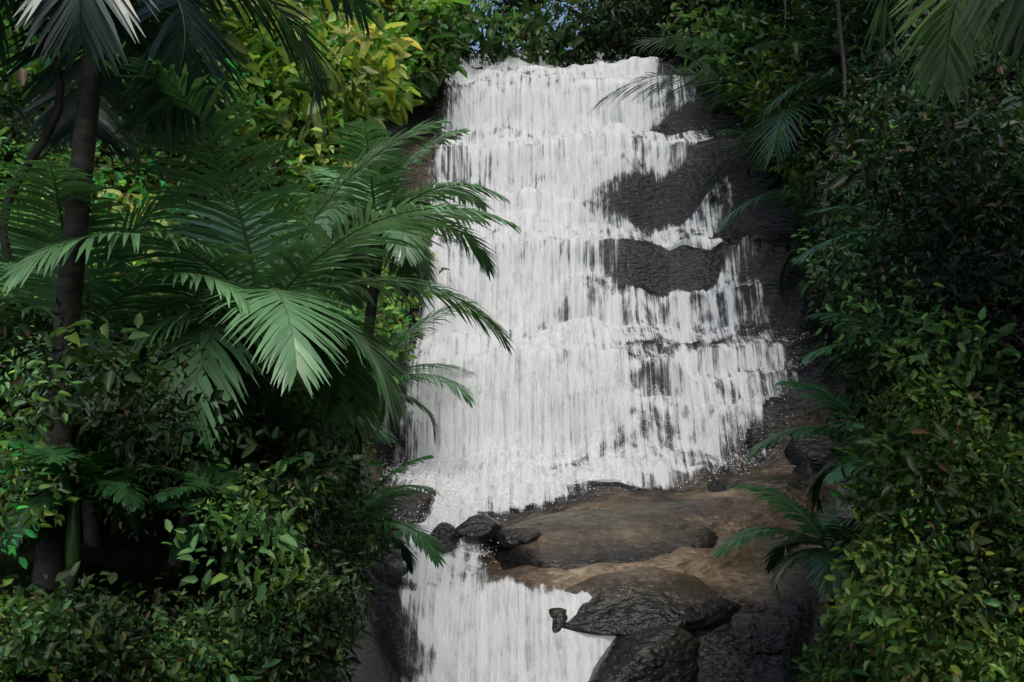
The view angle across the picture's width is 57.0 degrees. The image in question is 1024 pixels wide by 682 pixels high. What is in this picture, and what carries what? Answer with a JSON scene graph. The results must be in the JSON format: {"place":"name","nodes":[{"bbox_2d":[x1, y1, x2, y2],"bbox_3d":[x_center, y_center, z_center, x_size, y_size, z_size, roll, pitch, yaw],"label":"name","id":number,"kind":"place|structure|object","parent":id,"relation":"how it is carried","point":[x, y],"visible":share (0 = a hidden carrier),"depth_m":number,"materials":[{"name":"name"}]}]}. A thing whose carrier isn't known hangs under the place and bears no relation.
{"place":"outdoors","nodes":[
{"label":"outdoors","id":0,"kind":"place"},
{"bbox_2d":[0,30,1023,681],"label":"rock face","id":1,"kind":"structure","parent":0,"point":[646,204],"depth_m":16.03},
{"bbox_2d":[0,423,187,616],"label":"palm tree","id":2,"kind":"object","parent":1,"relation":"on","point":[90,490],"visible":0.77,"depth_m":5.56,"materials":[{"name":"green plant"}]},
{"bbox_2d":[0,268,205,356],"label":"palm tree","id":3,"kind":"object","parent":1,"relation":"on","point":[10,300],"depth_m":8.60,"materials":[{"name":"green plant"}]},
{"bbox_2d":[9,333,254,535],"bbox_3d":[-3.079,0.769,7.249,2.054,1.699,2.124,0,-4,0],"label":"palm tree","id":4,"kind":"object","parent":1,"relation":"on","point":[113,530],"visible":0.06,"depth_m":6.98,"materials":[{"name":"green plant"}]},
{"bbox_2d":[0,160,269,546],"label":"palm","id":5,"kind":"object","parent":1,"relation":"on","point":[100,288],"visible":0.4,"depth_m":6.61,"materials":[{"name":"green plant"}]},
{"bbox_2d":[0,0,383,589],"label":"palm","id":6,"kind":"object","parent":1,"relation":"on","point":[97,32],"visible":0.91,"depth_m":6.21,"materials":[{"name":"green plant"}]},
{"bbox_2d":[0,318,390,681],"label":"shrubs","id":7,"kind":"object","parent":1,"relation":"on","point":[120,608],"visible":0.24,"depth_m":5.55,"materials":[{"name":"green plant"}]},
{"bbox_2d":[122,454,332,621],"bbox_3d":[-1.921,1.362,6.202,1.400,1.226,1.478,0,-4,0],"label":"palm tree","id":8,"kind":"object","parent":1,"relation":"on","point":[196,492],"visible":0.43,"depth_m":6.21,"materials":[{"name":"green plant"}]},
{"bbox_2d":[0,0,486,681],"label":"foliage","id":9,"kind":"object","parent":1,"relation":"on","point":[374,78],"visible":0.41,"depth_m":6.40,"materials":[{"name":"green plant"}]},
{"bbox_2d":[0,57,522,566],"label":"palm","id":10,"kind":"object","parent":1,"relation":"on","point":[296,333],"visible":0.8,"depth_m":6.87,"materials":[{"name":"green plant"}]},
{"bbox_2d":[229,362,414,484],"bbox_3d":[-2.499,0.928,9.904,2.743,1.806,2.806,0,-4,0],"label":"palm tree","id":11,"kind":"object","parent":1,"relation":"on","point":[387,439],"visible":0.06,"depth_m":9.62,"materials":[{"name":"green plant"}]},
{"bbox_2d":[298,455,446,574],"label":"palm tree","id":12,"kind":"object","parent":1,"relation":"on","point":[422,539],"visible":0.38,"depth_m":10.26,"materials":[{"name":"green plant"}]},
{"bbox_2d":[243,120,509,633],"bbox_3d":[-1.310,0.350,10.182,2.891,5.452,3.012,-2,-5,30],"label":"palm","id":13,"kind":"object","parent":1,"relation":"on","point":[417,262],"visible":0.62,"depth_m":10.04,"materials":[{"name":"green plant"}]},
{"bbox_2d":[369,553,407,585],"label":"rock","id":14,"kind":"object","parent":1,"relation":"on","point":[397,571],"visible":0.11,"depth_m":12.30,"materials":[{"name":"grey stone"}]},
{"bbox_2d":[376,489,434,529],"bbox_3d":[-1.595,2.555,14.204,0.840,0.644,0.885,0,-4,0],"label":"rock","id":15,"kind":"object","parent":1,"relation":"on","point":[409,512],"visible":0.42,"depth_m":13.96,"materials":[{"name":"grey stone"}]},
{"bbox_2d":[360,301,477,444],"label":"palm tree","id":16,"kind":"object","parent":1,"relation":"on","point":[451,384],"visible":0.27,"depth_m":15.97,"materials":[{"name":"green plant"}]},
{"bbox_2d":[430,522,459,553],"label":"rock","id":17,"kind":"object","parent":1,"relation":"on","point":[446,534],"visible":0.75,"depth_m":13.05,"materials":[{"name":"grey stone"}]},
{"bbox_2d":[455,515,502,544],"bbox_3d":[-0.483,2.718,13.601,0.714,0.430,0.665,0,-4,0],"label":"rock","id":18,"kind":"object","parent":1,"relation":"on","point":[477,529],"visible":0.91,"depth_m":13.39,"materials":[{"name":"grey stone"}]},
{"bbox_2d":[0,0,974,257],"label":"lianas","id":19,"kind":"object","parent":1,"relation":"on","point":[50,126],"visible":0.25,"depth_m":6.57,"materials":[{"name":"brown plant"}]},
{"bbox_2d":[495,527,541,549],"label":"rock","id":20,"kind":"object","parent":1,"relation":"on","point":[510,539],"visible":0.86,"depth_m":13.23,"materials":[{"name":"grey stone"}]},
{"bbox_2d":[479,0,595,49],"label":"tree","id":21,"kind":"object","parent":1,"relation":"on","point":[513,3],"visible":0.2,"depth_m":29.54,"materials":[{"name":"green plant"}]},
{"bbox_2d":[549,608,567,632],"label":"rock","id":22,"kind":"object","parent":1,"relation":"on","point":[558,616],"visible":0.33,"depth_m":11.68,"materials":[{"name":"grey stone"}]},
{"bbox_2d":[372,0,803,118],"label":"foliage","id":23,"kind":"object","parent":1,"relation":"on","point":[638,19],"visible":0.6,"depth_m":24.00,"materials":[{"name":"green plant"}]},
{"bbox_2d":[374,52,808,564],"bbox_3d":[1.585,-2.541,20.100,7.885,12.220,14.091,0,-4,0],"label":"waterfall spray","id":24,"kind":"object","parent":1,"relation":"on","point":[452,489],"visible":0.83,"depth_m":15.85,"materials":[{"name":"white liquid"}]},
{"bbox_2d":[490,509,717,570],"bbox_3d":[1.281,2.925,13.684,3.495,0.848,2.350,0,-4,0],"label":"rock","id":25,"kind":"object","parent":1,"relation":"on","point":[569,540],"visible":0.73,"depth_m":13.23,"materials":[{"name":"brown stone"}]},
{"bbox_2d":[588,624,700,681],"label":"rock","id":26,"kind":"object","parent":1,"relation":"on","point":[665,653],"visible":0.77,"depth_m":11.13,"materials":[{"name":"grey stone"}]},
{"bbox_2d":[562,567,740,635],"bbox_3d":[1.796,3.353,12.266,2.659,0.743,1.697,0,-4,0],"label":"rock","id":27,"kind":"object","parent":1,"relation":"on","point":[629,601],"visible":0.81,"depth_m":11.81,"materials":[{"name":"grey stone"}]},
{"bbox_2d":[613,497,770,543],"bbox_3d":[3.059,2.903,14.814,6.084,0.973,2.490,1,-4,-8],"label":"rock","id":28,"kind":"object","parent":1,"relation":"on","point":[711,513],"visible":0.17,"depth_m":14.14,"materials":[{"name":"brown stone"}]},
{"bbox_2d":[592,0,920,214],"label":"palm tree","id":29,"kind":"object","parent":1,"relation":"on","point":[781,136],"visible":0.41,"depth_m":18.75,"materials":[{"name":"green plant"}]},
{"bbox_2d":[707,472,815,491],"bbox_3d":[4.779,2.552,15.620,3.359,0.826,1.826,2,-4,-26],"label":"rock","id":30,"kind":"object","parent":1,"relation":"on","point":[784,482],"visible":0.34,"depth_m":15.21,"materials":[{"name":"stone"}]},
{"bbox_2d":[743,422,779,450],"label":"rock","id":31,"kind":"object","parent":1,"relation":"on","point":[753,438],"visible":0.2,"depth_m":16.21,"materials":[{"name":"grey stone"}]},
{"bbox_2d":[732,613,796,654],"bbox_3d":[2.974,3.635,12.421,2.956,0.827,1.805,0,-4,0],"label":"rock","id":32,"kind":"object","parent":1,"relation":"on","point":[764,633],"visible":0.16,"depth_m":11.72,"materials":[{"name":"grey stone"}]},
{"bbox_2d":[711,484,865,640],"bbox_3d":[3.340,2.364,10.130,2.515,1.908,2.449,0,-4,0],"label":"palm tree","id":33,"kind":"object","parent":1,"relation":"on","point":[820,563],"visible":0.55,"depth_m":10.12,"materials":[{"name":"green plant"}]},
{"bbox_2d":[708,104,902,304],"bbox_3d":[6.383,-2.642,17.129,5.619,3.886,6.741,0,-4,0],"label":"palm tree","id":34,"kind":"object","parent":1,"relation":"on","point":[743,206],"visible":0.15,"depth_m":17.59,"materials":[{"name":"green plant"}]},
{"bbox_2d":[792,460,829,478],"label":"rock","id":35,"kind":"object","parent":1,"relation":"on","point":[808,468],"visible":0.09,"depth_m":15.48,"materials":[{"name":"grey stone"}]},
{"bbox_2d":[784,429,845,472],"bbox_3d":[5.361,1.980,16.206,1.531,1.031,1.367,0,-4,0],"label":"rock","id":36,"kind":"object","parent":1,"relation":"on","point":[796,452],"visible":0.26,"depth_m":15.73,"materials":[{"name":"grey stone"}]},
{"bbox_2d":[744,380,887,514],"bbox_3d":[3.432,1.123,8.472,2.334,1.950,2.334,-4,-6,45],"label":"palm tree","id":37,"kind":"object","parent":1,"relation":"on","point":[819,479],"visible":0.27,"depth_m":8.55,"materials":[{"name":"green plant"}]},
{"bbox_2d":[750,22,941,181],"bbox_3d":[7.399,-4.435,16.989,6.325,3.796,6.325,2,-4,-21],"label":"palm tree","id":38,"kind":"object","parent":1,"relation":"on","point":[766,49],"visible":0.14,"depth_m":17.21,"materials":[{"name":"green plant"}]},
{"bbox_2d":[689,0,1023,681],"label":"foliage","id":39,"kind":"object","parent":1,"relation":"on","point":[982,623],"visible":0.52,"depth_m":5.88,"materials":[{"name":"green plant"}]},
{"bbox_2d":[788,167,1023,317],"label":"palm tree","id":40,"kind":"object","parent":1,"relation":"on","point":[835,210],"visible":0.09,"depth_m":8.24,"materials":[{"name":"green plant"}]},
{"bbox_2d":[798,277,1023,444],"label":"palm tree","id":41,"kind":"object","parent":1,"relation":"on","point":[813,354],"visible":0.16,"depth_m":7.66,"materials":[{"name":"green plant"}]},
{"bbox_2d":[824,417,1023,528],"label":"palm tree","id":42,"kind":"object","parent":1,"relation":"on","point":[834,476],"visible":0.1,"depth_m":6.04,"materials":[{"name":"green plant"}]},
{"bbox_2d":[861,0,1023,110],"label":"palm","id":43,"kind":"object","parent":1,"relation":"on","point":[939,65],"visible":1,"depth_m":6.08,"materials":[{"name":"green plant"}]},
{"bbox_2d":[470,0,612,54],"label":"sky","id":44,"kind":"structure","parent":0,"point":[561,18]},
{"bbox_2d":[386,46,797,681],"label":"waterfall water","id":45,"kind":"structure","parent":0,"point":[558,168],"depth_m":17.36,"materials":[{"name":"white liquid"}]}
]}

